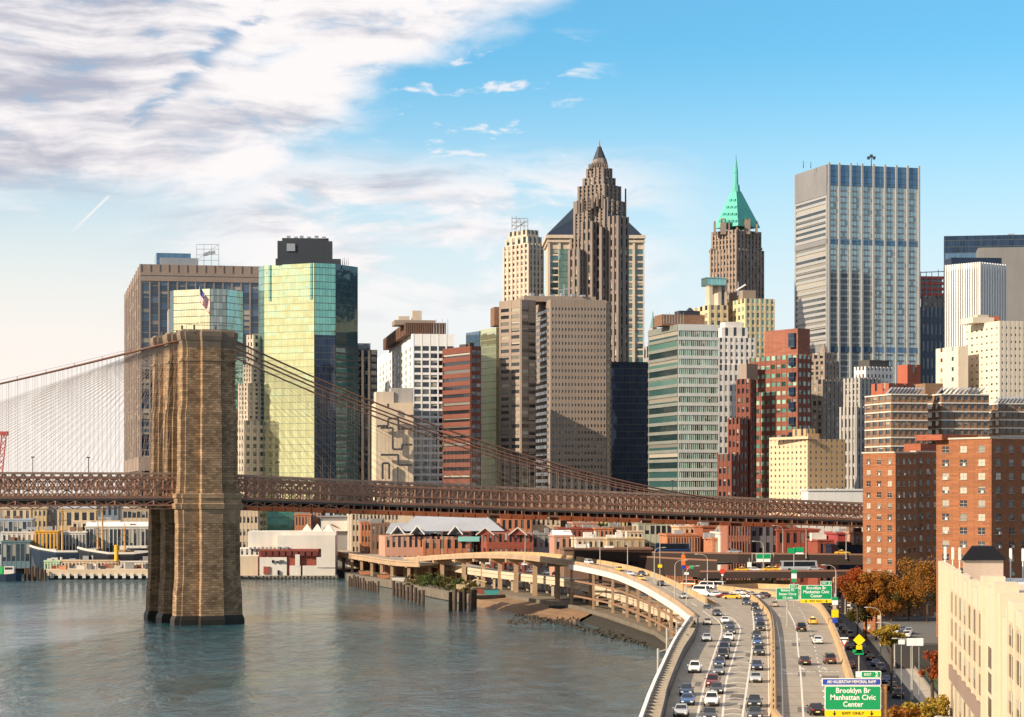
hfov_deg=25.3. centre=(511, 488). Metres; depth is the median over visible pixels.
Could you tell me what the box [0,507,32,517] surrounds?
brick building
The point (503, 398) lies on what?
window
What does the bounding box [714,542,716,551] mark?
window
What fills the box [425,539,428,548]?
window
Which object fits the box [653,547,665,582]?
street lamp
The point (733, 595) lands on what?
car
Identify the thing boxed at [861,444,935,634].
brick tower
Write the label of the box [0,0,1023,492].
sky
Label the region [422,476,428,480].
window
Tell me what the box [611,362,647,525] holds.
office building
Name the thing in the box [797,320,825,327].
window
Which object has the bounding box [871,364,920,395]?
brick building
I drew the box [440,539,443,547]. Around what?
window
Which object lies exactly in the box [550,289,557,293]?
window
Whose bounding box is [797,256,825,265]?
window
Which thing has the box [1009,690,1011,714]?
window
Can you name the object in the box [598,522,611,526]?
leafy tree
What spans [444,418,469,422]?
window
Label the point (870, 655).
car
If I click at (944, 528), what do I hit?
window
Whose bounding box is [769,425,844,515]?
apartment block
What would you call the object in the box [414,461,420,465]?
window
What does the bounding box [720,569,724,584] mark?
street sign
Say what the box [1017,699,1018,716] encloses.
window
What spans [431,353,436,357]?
window
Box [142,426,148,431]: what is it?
window
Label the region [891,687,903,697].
suv car
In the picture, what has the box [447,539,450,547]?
window
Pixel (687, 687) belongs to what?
car
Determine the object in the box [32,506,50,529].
brick building
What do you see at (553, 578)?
parapet
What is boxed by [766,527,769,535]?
window
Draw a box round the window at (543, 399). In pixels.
[536,397,548,402]
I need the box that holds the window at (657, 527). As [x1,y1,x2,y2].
[656,526,659,533]
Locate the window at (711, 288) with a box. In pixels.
[710,287,713,304]
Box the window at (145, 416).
[142,414,148,419]
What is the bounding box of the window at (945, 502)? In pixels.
[941,500,948,506]
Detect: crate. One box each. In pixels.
[58,565,67,569]
[77,565,84,568]
[126,562,134,568]
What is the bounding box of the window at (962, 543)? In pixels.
[959,541,966,547]
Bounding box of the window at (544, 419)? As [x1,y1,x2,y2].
[536,418,548,422]
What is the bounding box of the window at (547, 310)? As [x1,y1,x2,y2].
[536,308,548,315]
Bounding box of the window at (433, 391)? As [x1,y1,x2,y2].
[431,389,436,393]
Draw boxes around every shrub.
[404,573,424,585]
[415,572,441,586]
[423,575,447,588]
[437,576,457,589]
[444,577,466,590]
[457,580,479,592]
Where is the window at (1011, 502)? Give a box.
[1009,500,1013,506]
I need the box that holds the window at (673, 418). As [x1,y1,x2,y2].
[649,415,677,423]
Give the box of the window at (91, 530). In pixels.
[90,529,92,547]
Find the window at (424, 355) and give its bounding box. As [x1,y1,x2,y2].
[422,353,428,357]
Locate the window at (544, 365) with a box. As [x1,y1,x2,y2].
[536,363,548,369]
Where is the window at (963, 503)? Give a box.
[960,500,966,506]
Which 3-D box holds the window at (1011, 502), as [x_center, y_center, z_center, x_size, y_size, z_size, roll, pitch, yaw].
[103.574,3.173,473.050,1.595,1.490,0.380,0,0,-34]
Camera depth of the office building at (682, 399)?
1083.79 m
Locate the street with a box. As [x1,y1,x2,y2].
[823,605,921,707]
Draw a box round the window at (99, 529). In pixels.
[99,529,100,547]
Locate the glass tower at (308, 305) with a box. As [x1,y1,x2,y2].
[259,236,357,529]
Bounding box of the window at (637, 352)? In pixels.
[635,350,642,354]
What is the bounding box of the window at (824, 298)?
[797,297,825,304]
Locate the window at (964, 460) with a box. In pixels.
[960,459,966,465]
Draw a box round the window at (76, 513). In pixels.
[75,512,78,519]
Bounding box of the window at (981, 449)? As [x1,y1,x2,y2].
[977,445,984,452]
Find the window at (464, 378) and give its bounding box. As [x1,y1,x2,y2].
[444,377,469,382]
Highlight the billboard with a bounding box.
[321,521,347,530]
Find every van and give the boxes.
[681,579,697,586]
[692,585,709,592]
[698,581,714,588]
[715,581,725,587]
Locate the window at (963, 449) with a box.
[959,446,966,452]
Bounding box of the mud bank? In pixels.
[582,615,665,651]
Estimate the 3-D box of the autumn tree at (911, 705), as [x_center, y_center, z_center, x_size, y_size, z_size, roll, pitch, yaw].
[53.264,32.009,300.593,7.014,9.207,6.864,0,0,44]
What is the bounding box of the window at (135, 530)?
[134,529,136,545]
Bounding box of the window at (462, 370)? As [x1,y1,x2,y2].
[444,369,469,374]
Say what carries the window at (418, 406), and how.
in the office building at (414, 346)
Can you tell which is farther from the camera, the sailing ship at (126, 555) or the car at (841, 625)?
the sailing ship at (126, 555)
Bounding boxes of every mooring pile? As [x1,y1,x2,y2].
[24,566,46,580]
[348,575,379,592]
[392,581,424,604]
[449,588,476,609]
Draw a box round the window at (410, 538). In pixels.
[409,537,411,546]
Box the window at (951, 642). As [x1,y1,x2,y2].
[951,642,952,660]
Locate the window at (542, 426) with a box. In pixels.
[536,424,548,428]
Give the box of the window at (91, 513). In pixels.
[90,512,93,519]
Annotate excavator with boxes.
[456,579,486,590]
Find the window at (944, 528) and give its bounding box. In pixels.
[941,527,948,533]
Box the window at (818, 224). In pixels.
[797,221,825,231]
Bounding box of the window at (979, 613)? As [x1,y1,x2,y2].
[979,613,980,638]
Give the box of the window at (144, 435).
[142,432,148,437]
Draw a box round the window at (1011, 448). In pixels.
[1009,446,1014,452]
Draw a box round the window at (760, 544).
[759,543,762,551]
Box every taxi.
[615,565,623,570]
[637,574,644,580]
[734,566,750,569]
[762,566,777,569]
[808,616,817,623]
[834,549,849,553]
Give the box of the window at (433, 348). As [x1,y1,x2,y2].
[431,346,436,350]
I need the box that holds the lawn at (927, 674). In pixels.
[923,669,937,691]
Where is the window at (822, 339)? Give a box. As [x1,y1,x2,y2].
[810,338,825,342]
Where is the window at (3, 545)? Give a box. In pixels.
[2,544,5,560]
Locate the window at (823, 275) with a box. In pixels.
[797,274,825,282]
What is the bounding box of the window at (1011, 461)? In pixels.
[1009,459,1013,465]
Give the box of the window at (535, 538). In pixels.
[534,537,536,546]
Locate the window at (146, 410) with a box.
[142,409,148,413]
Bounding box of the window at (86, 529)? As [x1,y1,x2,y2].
[86,529,88,548]
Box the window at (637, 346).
[635,344,642,348]
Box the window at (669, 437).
[649,434,677,441]
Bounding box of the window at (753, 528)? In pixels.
[752,527,755,535]
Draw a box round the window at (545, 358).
[536,356,548,362]
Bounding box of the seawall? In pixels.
[347,573,671,645]
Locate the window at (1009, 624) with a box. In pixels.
[1009,624,1010,645]
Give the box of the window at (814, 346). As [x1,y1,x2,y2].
[810,344,825,348]
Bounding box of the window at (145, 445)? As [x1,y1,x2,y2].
[142,444,148,449]
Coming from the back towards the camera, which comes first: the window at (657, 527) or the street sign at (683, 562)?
the window at (657, 527)
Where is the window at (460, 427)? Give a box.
[444,426,469,430]
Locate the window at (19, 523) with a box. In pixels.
[18,522,21,531]
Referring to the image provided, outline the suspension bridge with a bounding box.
[0,324,862,625]
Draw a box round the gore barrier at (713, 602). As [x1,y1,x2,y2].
[707,598,715,604]
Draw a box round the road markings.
[553,557,837,716]
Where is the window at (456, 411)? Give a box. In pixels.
[444,410,469,414]
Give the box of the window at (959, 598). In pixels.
[959,598,960,620]
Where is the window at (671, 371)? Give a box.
[649,368,677,378]
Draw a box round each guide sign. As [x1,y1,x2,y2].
[752,553,773,561]
[776,584,798,626]
[799,578,834,617]
[822,671,886,716]
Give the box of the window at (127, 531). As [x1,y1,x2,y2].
[126,530,128,545]
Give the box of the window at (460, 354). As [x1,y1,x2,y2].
[444,352,469,357]
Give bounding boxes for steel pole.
[657,646,675,669]
[666,626,682,650]
[676,620,690,632]
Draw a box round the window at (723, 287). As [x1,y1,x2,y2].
[722,286,724,304]
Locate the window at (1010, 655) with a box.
[1009,654,1011,677]
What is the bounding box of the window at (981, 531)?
[977,528,984,534]
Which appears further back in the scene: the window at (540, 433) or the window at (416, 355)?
the window at (540, 433)
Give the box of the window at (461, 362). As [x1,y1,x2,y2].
[444,361,469,365]
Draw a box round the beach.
[477,597,590,621]
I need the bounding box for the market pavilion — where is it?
[379,516,504,574]
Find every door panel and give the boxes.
[260,557,286,575]
[290,566,300,575]
[295,554,299,566]
[303,566,334,575]
[317,557,320,566]
[321,547,334,566]
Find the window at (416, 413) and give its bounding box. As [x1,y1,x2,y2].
[414,411,420,415]
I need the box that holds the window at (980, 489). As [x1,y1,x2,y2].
[977,487,984,493]
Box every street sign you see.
[681,553,693,594]
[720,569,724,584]
[747,558,751,579]
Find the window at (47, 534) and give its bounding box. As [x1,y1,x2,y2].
[47,534,48,548]
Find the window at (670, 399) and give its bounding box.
[649,396,677,405]
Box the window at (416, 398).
[414,396,420,400]
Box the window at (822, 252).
[797,250,825,259]
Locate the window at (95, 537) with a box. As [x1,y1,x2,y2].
[94,529,96,547]
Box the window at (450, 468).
[444,467,469,470]
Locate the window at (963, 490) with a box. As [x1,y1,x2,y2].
[959,487,966,493]
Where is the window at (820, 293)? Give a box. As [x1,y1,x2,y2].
[797,291,825,299]
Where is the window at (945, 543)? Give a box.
[942,540,948,546]
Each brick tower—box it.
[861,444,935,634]
[915,434,1023,636]
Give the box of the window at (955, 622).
[955,622,956,640]
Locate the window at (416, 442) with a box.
[414,440,420,444]
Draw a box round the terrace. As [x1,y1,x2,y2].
[882,616,937,668]
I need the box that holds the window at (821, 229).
[797,227,825,236]
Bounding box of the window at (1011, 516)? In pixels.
[1009,514,1014,520]
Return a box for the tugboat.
[0,566,21,580]
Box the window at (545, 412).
[536,411,548,415]
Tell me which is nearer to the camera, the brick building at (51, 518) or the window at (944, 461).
the window at (944, 461)
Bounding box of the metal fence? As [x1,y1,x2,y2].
[850,604,937,697]
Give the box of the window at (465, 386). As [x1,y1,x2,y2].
[444,385,469,390]
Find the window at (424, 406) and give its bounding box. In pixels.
[422,404,428,408]
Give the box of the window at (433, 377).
[431,375,436,379]
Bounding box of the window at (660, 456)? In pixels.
[649,453,677,459]
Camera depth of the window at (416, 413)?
1125.06 m
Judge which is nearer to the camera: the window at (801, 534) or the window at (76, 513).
the window at (801, 534)
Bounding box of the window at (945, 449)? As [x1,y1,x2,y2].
[942,446,948,452]
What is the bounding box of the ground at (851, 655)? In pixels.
[0,494,889,716]
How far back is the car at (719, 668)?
348.47 m
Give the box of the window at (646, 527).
[645,526,648,533]
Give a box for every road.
[338,550,461,565]
[452,563,679,617]
[574,549,862,605]
[599,556,731,597]
[665,586,856,716]
[700,570,857,612]
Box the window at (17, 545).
[16,544,19,560]
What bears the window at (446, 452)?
in the office building at (461, 388)
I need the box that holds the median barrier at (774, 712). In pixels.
[743,590,782,716]
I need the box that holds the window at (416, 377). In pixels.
[414,375,420,379]
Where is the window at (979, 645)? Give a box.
[979,645,980,667]
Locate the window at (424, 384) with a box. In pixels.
[422,382,428,386]
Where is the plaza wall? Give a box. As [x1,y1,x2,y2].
[677,580,800,589]
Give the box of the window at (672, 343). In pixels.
[649,340,677,350]
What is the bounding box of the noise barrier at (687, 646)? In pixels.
[660,615,698,716]
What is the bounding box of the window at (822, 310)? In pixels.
[797,309,825,316]
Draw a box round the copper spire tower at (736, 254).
[709,159,763,301]
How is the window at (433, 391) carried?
in the office building at (414, 346)
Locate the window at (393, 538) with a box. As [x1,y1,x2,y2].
[392,537,394,546]
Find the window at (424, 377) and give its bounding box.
[422,375,428,379]
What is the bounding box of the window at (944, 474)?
[942,473,948,479]
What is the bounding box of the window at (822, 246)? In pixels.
[797,244,825,253]
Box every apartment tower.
[865,383,988,451]
[989,397,1023,436]
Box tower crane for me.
[0,431,7,474]
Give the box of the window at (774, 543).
[773,542,775,551]
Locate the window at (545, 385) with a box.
[536,383,548,389]
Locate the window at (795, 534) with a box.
[794,533,796,542]
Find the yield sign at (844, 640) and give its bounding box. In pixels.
[840,637,848,650]
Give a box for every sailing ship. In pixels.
[29,506,111,571]
[77,521,147,564]
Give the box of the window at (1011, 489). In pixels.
[1009,487,1014,493]
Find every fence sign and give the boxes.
[898,638,904,700]
[907,638,914,700]
[915,638,922,645]
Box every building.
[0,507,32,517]
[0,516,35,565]
[1,526,38,545]
[1,537,34,567]
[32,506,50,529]
[34,526,60,549]
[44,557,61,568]
[47,508,56,529]
[57,506,99,530]
[59,527,87,549]
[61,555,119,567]
[72,517,122,530]
[85,522,147,551]
[98,506,120,519]
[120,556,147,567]
[122,507,147,521]
[167,289,242,413]
[238,335,263,529]
[240,510,257,546]
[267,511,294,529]
[294,512,311,529]
[311,513,320,529]
[319,513,347,565]
[347,514,350,566]
[351,514,397,567]
[358,519,371,569]
[369,518,391,571]
[372,388,412,534]
[377,311,453,534]
[442,343,480,564]
[474,527,532,577]
[497,518,531,531]
[526,527,554,574]
[532,517,559,531]
[548,530,574,575]
[555,524,593,536]
[559,544,652,588]
[560,507,584,526]
[567,521,598,526]
[570,531,605,546]
[592,526,614,536]
[599,522,627,525]
[600,531,645,546]
[608,522,623,534]
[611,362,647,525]
[615,526,643,536]
[632,521,671,550]
[648,308,717,512]
[658,530,700,580]
[670,524,693,532]
[693,277,774,357]
[693,522,716,551]
[702,533,717,569]
[710,527,720,569]
[717,328,810,514]
[718,322,754,453]
[720,526,749,579]
[750,527,777,579]
[774,525,820,584]
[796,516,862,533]
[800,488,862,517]
[807,533,833,584]
[811,344,842,438]
[824,528,845,543]
[825,541,862,596]
[839,350,891,488]
[842,527,862,544]
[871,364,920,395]
[920,270,942,383]
[936,315,1023,403]
[938,546,1023,716]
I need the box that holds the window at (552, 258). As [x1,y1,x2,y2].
[550,256,557,260]
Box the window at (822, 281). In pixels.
[797,279,825,287]
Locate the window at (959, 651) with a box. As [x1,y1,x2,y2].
[959,651,960,670]
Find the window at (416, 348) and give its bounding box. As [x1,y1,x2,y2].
[414,346,420,350]
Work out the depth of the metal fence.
424.15 m
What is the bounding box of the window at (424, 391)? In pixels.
[422,389,428,393]
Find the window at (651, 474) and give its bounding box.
[649,471,677,477]
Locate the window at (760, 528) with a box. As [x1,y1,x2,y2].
[759,527,762,535]
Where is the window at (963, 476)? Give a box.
[959,473,966,479]
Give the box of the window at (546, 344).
[536,342,548,349]
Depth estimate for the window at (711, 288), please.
1273.46 m
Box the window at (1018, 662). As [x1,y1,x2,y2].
[1017,660,1019,685]
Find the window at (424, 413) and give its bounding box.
[422,411,428,415]
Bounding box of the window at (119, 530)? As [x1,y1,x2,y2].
[118,529,120,549]
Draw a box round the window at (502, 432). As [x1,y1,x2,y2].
[501,431,508,434]
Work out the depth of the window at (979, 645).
248.81 m
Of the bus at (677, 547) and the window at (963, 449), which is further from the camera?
the bus at (677, 547)
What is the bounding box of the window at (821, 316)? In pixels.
[797,314,825,321]
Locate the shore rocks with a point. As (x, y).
(607, 633)
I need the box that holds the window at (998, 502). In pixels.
[996,500,1000,506]
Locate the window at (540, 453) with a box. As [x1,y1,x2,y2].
[536,452,548,455]
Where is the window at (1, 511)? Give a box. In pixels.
[0,510,3,517]
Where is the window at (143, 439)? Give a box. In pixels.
[142,438,148,443]
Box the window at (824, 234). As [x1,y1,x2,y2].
[797,233,825,242]
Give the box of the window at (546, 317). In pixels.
[536,315,548,322]
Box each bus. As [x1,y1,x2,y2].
[654,543,689,551]
[779,561,816,569]
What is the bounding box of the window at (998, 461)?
[996,459,1000,465]
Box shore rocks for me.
[512,614,650,646]
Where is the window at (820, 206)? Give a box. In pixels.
[797,204,825,214]
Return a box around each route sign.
[787,547,802,581]
[831,593,837,629]
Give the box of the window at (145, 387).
[142,385,148,390]
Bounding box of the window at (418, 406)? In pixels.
[414,404,420,408]
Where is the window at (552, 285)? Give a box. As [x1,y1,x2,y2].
[550,283,557,287]
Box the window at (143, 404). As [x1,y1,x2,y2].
[142,403,148,407]
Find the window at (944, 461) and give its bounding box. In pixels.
[941,460,948,466]
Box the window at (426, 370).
[422,368,428,372]
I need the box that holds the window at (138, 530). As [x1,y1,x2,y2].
[137,529,140,545]
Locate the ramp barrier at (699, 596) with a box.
[457,552,707,602]
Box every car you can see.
[541,570,549,574]
[584,559,593,563]
[657,580,665,585]
[672,703,689,716]
[678,683,693,695]
[679,592,687,598]
[679,692,695,704]
[687,660,701,672]
[700,707,718,716]
[701,633,712,641]
[702,617,711,624]
[703,604,712,608]
[703,690,719,705]
[704,673,720,686]
[705,591,720,596]
[709,682,724,693]
[711,664,725,674]
[712,609,721,615]
[712,657,725,666]
[714,592,729,597]
[716,647,729,658]
[717,642,730,651]
[720,616,729,623]
[720,638,731,645]
[722,593,740,598]
[723,632,734,640]
[725,621,735,627]
[725,626,736,633]
[727,549,741,552]
[730,589,743,593]
[739,593,750,598]
[742,597,749,604]
[746,694,762,706]
[746,706,763,716]
[748,671,762,682]
[750,602,759,610]
[750,660,763,669]
[751,630,762,638]
[752,636,763,644]
[752,644,765,655]
[753,593,764,598]
[754,609,761,615]
[754,614,762,619]
[755,621,764,630]
[760,592,770,596]
[770,601,778,606]
[795,622,806,631]
[797,655,810,664]
[806,703,824,714]
[807,566,822,569]
[811,635,822,643]
[822,652,836,663]
[838,623,846,628]
[841,627,849,632]
[845,630,854,637]
[846,643,854,649]
[849,661,855,667]
[862,646,870,652]
[865,653,875,659]
[870,659,880,665]
[875,662,886,671]
[881,675,889,682]
[886,681,897,689]
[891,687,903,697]
[903,630,911,637]
[904,627,913,633]
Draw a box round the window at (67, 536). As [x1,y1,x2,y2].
[66,535,68,549]
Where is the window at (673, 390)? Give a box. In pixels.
[649,387,677,396]
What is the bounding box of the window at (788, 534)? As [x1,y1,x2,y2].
[787,533,789,542]
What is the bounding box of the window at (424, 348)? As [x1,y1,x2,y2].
[422,346,428,350]
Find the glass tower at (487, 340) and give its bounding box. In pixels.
[466,327,498,522]
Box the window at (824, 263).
[797,262,825,270]
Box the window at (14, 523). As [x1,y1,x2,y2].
[13,522,16,531]
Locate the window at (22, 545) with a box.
[21,544,24,560]
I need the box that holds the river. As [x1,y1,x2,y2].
[0,493,665,716]
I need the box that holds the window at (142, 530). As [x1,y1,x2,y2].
[141,529,144,545]
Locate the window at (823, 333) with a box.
[810,332,825,336]
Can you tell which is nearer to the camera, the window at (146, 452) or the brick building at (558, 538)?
the brick building at (558, 538)
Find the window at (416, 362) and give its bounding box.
[414,360,420,364]
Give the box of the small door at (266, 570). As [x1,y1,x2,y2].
[263,567,269,573]
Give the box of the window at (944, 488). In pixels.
[943,487,948,493]
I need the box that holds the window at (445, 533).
[444,531,469,535]
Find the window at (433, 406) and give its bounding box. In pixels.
[431,404,436,408]
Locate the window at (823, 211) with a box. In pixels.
[797,209,825,219]
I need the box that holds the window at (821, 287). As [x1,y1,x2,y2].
[797,285,825,293]
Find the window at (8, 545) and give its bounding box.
[7,544,10,560]
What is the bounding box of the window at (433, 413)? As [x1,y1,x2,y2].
[431,411,436,415]
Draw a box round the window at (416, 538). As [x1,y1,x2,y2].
[415,537,417,546]
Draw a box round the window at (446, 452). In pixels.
[444,451,469,454]
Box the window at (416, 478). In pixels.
[414,476,420,480]
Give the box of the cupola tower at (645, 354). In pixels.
[643,311,656,361]
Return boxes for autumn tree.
[832,565,884,636]
[839,570,911,639]
[846,592,883,637]
[870,624,905,693]
[871,579,911,620]
[877,556,935,619]
[887,696,936,716]
[887,705,920,716]
[890,552,935,621]
[918,650,937,700]
[920,694,950,716]
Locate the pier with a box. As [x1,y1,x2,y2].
[46,568,147,578]
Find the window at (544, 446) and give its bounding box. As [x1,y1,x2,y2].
[536,445,548,448]
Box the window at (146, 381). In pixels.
[142,379,148,384]
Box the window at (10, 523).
[9,522,12,531]
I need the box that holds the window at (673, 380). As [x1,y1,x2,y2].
[649,378,677,387]
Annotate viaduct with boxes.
[338,553,451,581]
[431,567,684,627]
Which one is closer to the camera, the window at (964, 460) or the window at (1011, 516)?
the window at (1011, 516)
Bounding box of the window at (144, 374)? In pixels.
[142,373,148,378]
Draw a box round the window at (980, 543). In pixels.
[978,541,984,545]
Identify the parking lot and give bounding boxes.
[883,621,937,642]
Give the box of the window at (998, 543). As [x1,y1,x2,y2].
[996,541,1000,548]
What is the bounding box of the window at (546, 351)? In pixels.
[536,349,548,355]
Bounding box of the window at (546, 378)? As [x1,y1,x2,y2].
[536,377,548,382]
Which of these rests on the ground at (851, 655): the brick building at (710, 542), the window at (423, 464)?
the brick building at (710, 542)
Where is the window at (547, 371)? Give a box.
[536,370,548,375]
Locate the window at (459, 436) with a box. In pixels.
[444,434,469,438]
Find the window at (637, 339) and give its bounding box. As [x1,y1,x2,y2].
[635,337,642,341]
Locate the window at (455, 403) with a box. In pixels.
[444,401,469,406]
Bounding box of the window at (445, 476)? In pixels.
[444,475,469,478]
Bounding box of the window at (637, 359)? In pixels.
[635,357,642,361]
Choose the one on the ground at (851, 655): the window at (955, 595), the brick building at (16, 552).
the brick building at (16, 552)
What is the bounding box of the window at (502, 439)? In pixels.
[501,438,508,441]
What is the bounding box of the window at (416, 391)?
[414,389,420,393]
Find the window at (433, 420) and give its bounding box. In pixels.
[431,418,436,422]
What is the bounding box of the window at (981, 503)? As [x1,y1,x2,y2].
[978,500,984,506]
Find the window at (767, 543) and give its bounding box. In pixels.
[766,542,769,551]
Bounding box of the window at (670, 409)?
[649,406,677,414]
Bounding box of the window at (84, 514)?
[82,512,86,519]
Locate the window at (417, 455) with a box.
[414,454,420,458]
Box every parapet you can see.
[338,551,453,562]
[403,553,695,616]
[450,565,680,617]
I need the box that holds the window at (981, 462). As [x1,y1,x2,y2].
[978,459,984,465]
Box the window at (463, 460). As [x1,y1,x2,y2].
[444,459,469,462]
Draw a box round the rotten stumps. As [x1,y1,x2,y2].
[507,616,579,624]
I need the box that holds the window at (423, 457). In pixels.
[422,454,428,458]
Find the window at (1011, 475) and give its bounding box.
[1009,473,1014,479]
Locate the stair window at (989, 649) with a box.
[988,646,990,716]
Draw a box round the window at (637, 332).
[635,330,642,334]
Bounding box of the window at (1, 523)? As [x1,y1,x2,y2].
[0,522,2,532]
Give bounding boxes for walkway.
[639,615,695,716]
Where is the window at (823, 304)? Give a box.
[797,303,825,310]
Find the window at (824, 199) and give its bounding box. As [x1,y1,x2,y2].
[797,198,825,208]
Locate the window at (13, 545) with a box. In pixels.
[12,544,14,560]
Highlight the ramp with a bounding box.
[404,555,724,616]
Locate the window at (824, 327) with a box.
[810,326,825,330]
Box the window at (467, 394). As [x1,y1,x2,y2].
[444,393,469,398]
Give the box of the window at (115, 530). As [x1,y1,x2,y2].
[114,529,116,544]
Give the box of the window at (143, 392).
[142,391,148,396]
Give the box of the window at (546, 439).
[536,438,548,442]
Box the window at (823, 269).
[797,268,825,276]
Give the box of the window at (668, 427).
[649,424,677,432]
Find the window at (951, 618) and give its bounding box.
[951,618,952,636]
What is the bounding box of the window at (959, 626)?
[959,626,960,645]
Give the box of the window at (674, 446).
[649,443,677,450]
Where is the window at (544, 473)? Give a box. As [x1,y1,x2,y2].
[536,472,548,475]
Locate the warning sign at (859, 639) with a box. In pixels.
[853,634,864,685]
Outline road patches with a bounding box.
[669,623,838,714]
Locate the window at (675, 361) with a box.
[649,359,677,369]
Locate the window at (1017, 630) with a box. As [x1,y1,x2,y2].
[1017,630,1018,652]
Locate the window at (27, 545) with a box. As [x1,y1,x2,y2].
[26,544,28,560]
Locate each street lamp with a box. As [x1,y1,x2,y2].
[616,540,627,570]
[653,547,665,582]
[674,560,681,598]
[685,565,698,606]
[696,554,707,584]
[795,525,806,557]
[822,564,836,608]
[835,526,846,558]
[864,607,881,655]
[876,622,895,676]
[892,638,913,699]
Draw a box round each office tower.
[124,244,260,507]
[358,343,376,500]
[490,284,610,509]
[503,216,543,300]
[542,209,645,361]
[794,154,919,382]
[943,234,1023,347]
[944,257,1006,347]
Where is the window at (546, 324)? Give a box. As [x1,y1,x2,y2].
[536,322,548,329]
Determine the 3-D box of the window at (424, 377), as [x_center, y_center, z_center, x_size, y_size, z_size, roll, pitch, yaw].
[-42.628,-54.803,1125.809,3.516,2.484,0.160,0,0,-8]
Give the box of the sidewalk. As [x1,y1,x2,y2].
[847,608,936,706]
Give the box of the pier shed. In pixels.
[240,524,338,578]
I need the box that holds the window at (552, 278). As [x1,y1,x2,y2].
[550,276,557,280]
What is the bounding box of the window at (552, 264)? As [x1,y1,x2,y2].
[550,262,557,266]
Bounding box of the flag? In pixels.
[199,287,209,328]
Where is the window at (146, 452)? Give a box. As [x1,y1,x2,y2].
[142,450,148,454]
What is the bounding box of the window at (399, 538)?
[398,537,400,546]
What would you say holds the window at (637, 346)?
in the office tower at (556, 241)
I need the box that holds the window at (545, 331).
[536,329,548,335]
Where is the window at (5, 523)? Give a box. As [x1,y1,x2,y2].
[4,522,7,531]
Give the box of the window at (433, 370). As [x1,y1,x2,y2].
[431,368,436,372]
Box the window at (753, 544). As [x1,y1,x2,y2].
[752,543,755,551]
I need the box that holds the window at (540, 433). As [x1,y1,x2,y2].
[536,431,548,435]
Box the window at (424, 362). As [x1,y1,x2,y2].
[422,360,428,364]
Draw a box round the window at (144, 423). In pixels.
[142,420,148,425]
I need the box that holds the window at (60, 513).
[59,512,63,525]
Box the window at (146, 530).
[145,529,147,545]
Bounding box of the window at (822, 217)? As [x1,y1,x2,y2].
[797,215,825,225]
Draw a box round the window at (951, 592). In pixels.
[951,592,952,612]
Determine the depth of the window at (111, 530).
1069.10 m
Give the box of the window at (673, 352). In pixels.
[649,349,677,359]
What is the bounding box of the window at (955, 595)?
[955,595,956,616]
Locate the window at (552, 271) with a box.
[550,269,557,273]
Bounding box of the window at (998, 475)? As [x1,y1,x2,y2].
[996,473,1001,479]
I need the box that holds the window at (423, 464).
[422,461,428,465]
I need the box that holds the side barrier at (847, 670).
[717,585,866,716]
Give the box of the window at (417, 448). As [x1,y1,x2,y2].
[414,447,420,451]
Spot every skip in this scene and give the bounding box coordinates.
[358,570,369,574]
[377,574,389,577]
[391,577,404,580]
[476,588,491,592]
[483,589,499,594]
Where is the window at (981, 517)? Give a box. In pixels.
[977,514,984,520]
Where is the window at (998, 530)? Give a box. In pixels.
[996,528,1001,534]
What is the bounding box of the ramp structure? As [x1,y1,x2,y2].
[413,556,694,636]
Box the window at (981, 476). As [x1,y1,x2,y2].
[977,473,984,479]
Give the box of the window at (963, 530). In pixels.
[960,527,966,533]
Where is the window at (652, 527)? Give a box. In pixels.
[651,526,654,533]
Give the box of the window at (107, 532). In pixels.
[106,529,108,551]
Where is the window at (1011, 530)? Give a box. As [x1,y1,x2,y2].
[1009,528,1014,534]
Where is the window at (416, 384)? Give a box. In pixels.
[414,382,420,386]
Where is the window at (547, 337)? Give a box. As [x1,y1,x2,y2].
[536,336,548,342]
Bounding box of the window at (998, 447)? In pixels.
[996,445,1000,451]
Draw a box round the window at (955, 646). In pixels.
[955,646,956,665]
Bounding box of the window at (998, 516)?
[996,514,1000,520]
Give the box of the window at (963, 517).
[959,514,966,520]
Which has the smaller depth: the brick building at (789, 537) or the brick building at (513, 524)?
the brick building at (789, 537)
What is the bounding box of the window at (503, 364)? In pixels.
[501,363,508,366]
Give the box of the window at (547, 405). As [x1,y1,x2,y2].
[536,404,548,409]
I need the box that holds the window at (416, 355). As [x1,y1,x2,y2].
[414,353,420,357]
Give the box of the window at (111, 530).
[110,529,112,551]
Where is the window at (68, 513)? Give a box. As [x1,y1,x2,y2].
[67,512,70,525]
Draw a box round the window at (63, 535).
[63,535,64,549]
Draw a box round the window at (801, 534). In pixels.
[800,533,803,542]
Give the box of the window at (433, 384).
[431,382,436,386]
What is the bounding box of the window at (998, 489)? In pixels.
[996,487,1001,493]
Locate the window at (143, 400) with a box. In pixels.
[142,397,148,401]
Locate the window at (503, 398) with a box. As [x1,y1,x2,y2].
[501,397,508,400]
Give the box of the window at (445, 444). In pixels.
[444,442,469,446]
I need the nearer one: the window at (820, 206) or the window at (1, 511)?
the window at (1, 511)
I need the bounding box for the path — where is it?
[375,573,679,639]
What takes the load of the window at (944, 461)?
in the brick tower at (979, 491)
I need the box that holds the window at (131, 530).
[130,529,132,545]
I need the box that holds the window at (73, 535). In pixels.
[73,535,74,549]
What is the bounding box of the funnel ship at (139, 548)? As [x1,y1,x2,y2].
[114,545,147,560]
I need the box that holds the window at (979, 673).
[979,673,980,695]
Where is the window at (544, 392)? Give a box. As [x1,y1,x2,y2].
[536,390,548,395]
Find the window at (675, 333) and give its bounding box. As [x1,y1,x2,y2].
[649,331,677,341]
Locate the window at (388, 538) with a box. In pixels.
[387,537,389,546]
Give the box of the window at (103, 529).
[103,529,104,551]
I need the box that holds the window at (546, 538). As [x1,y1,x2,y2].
[545,537,547,546]
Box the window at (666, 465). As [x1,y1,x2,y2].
[649,462,677,468]
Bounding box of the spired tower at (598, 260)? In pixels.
[568,140,628,361]

